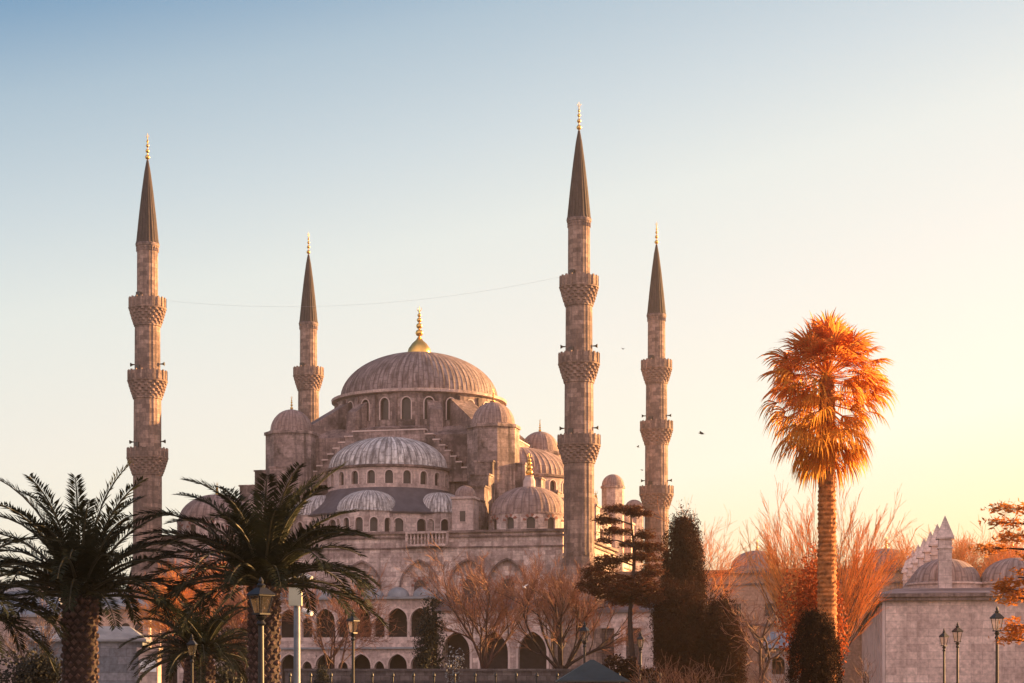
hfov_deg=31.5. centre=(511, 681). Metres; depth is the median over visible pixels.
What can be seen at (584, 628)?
street lamp
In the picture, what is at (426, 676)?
garden wall
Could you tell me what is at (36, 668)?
shrub
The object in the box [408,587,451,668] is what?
conifer
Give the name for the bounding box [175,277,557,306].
cable
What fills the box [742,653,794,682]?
bare shrub
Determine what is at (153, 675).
gate pillar
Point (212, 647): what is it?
date palm
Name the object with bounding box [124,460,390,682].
date palm
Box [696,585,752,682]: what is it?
cypress
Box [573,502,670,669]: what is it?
cedar
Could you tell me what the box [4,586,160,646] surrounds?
stone building
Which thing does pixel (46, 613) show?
date palm
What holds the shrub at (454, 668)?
on the ground
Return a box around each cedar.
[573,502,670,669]
[968,498,1023,645]
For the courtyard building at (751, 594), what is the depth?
215.53 m
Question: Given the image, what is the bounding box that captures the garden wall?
[284,669,657,682]
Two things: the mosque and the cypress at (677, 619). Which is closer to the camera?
the cypress at (677, 619)
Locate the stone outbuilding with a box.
[0,598,62,682]
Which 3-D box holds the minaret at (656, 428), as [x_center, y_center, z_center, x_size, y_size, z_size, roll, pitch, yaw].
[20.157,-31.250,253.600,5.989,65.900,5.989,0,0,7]
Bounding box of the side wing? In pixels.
[598,596,659,668]
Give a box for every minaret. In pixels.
[126,133,172,682]
[293,232,323,421]
[553,104,603,668]
[639,222,673,568]
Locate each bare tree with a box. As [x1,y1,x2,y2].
[0,598,62,670]
[121,547,248,680]
[188,547,286,677]
[279,561,405,668]
[395,535,583,668]
[471,548,650,668]
[652,497,772,611]
[719,581,787,682]
[734,616,765,671]
[738,475,915,666]
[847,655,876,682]
[878,521,1018,588]
[897,498,1023,586]
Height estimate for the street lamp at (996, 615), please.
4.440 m
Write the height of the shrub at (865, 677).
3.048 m
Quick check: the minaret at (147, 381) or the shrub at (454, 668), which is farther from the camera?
the minaret at (147, 381)
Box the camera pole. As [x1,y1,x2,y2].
[285,573,312,682]
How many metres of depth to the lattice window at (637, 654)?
198.93 m
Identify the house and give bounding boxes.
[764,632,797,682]
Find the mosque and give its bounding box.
[162,307,644,682]
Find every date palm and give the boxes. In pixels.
[0,459,220,682]
[0,533,73,676]
[117,586,248,682]
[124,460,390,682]
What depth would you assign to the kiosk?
61.12 m
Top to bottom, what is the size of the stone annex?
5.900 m
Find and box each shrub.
[0,645,60,682]
[16,651,62,682]
[182,662,247,682]
[444,646,466,682]
[602,653,658,682]
[625,649,709,682]
[659,654,734,682]
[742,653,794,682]
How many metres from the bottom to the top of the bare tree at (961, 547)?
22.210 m
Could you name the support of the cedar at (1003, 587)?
on the ground
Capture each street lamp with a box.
[187,635,196,682]
[245,577,275,682]
[346,610,360,682]
[579,621,589,663]
[637,631,643,669]
[939,629,948,682]
[952,622,962,682]
[990,607,1004,682]
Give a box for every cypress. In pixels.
[646,573,706,682]
[653,500,710,630]
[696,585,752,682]
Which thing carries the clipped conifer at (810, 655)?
on the ground
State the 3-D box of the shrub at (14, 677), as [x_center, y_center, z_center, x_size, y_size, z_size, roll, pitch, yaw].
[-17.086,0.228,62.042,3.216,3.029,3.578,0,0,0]
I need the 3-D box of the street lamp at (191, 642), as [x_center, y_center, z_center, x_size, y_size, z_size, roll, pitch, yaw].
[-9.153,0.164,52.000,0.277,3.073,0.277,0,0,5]
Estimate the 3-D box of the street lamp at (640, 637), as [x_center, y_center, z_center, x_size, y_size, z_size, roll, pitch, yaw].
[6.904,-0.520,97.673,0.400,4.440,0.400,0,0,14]
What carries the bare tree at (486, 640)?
on the ground
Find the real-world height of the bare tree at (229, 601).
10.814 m
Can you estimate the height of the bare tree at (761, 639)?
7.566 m
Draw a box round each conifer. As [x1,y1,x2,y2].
[313,653,332,682]
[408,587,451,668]
[784,604,846,682]
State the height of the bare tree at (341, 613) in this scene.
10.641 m
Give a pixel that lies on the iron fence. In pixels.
(433, 675)
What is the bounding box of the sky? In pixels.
[0,0,1023,588]
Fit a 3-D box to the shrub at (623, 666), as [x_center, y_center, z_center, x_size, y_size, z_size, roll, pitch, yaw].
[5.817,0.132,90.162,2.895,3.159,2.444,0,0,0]
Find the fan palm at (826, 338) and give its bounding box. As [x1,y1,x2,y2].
[755,308,899,680]
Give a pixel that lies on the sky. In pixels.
(790, 160)
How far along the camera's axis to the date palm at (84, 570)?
44.48 m
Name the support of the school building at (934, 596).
on the ground
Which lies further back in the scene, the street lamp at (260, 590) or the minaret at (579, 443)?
the minaret at (579, 443)
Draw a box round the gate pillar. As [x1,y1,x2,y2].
[137,647,161,682]
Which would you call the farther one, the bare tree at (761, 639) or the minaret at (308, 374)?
the minaret at (308, 374)
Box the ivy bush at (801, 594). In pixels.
[775,542,851,679]
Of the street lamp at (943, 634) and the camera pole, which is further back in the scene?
the street lamp at (943, 634)
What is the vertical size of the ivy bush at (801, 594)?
6.566 m
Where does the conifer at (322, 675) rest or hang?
on the ground
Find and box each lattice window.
[602,628,613,664]
[626,628,640,665]
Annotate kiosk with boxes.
[555,660,629,682]
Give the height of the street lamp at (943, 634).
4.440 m
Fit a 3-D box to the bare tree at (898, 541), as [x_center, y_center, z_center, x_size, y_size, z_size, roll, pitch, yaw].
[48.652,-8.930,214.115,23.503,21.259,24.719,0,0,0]
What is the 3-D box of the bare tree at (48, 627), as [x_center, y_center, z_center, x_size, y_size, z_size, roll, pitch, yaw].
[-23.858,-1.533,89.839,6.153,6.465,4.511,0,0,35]
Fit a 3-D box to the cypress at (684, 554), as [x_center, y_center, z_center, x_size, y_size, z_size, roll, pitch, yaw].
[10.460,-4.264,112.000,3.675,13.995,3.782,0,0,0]
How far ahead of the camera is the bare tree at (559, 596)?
115.66 m
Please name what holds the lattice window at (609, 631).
in the side wing
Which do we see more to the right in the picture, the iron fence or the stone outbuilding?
the iron fence
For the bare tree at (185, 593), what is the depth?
126.91 m
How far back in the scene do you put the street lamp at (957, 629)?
82.97 m
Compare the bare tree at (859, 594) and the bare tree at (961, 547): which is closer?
the bare tree at (859, 594)
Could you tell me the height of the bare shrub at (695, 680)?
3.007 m
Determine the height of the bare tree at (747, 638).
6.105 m
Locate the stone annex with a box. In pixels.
[24,626,151,682]
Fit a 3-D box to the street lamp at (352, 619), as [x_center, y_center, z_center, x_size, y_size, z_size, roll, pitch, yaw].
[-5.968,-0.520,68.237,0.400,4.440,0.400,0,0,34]
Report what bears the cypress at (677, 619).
on the ground
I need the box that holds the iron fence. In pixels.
[288,672,661,682]
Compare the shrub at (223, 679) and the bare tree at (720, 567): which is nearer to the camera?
the shrub at (223, 679)
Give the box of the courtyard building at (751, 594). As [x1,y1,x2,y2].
[616,537,1023,682]
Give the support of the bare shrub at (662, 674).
on the ground
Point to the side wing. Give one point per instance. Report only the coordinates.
(619, 617)
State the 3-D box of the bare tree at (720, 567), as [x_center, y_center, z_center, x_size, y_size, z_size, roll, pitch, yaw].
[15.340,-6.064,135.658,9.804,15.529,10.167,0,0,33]
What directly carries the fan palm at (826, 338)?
on the ground
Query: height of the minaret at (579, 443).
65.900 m
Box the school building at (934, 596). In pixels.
[858,516,1023,682]

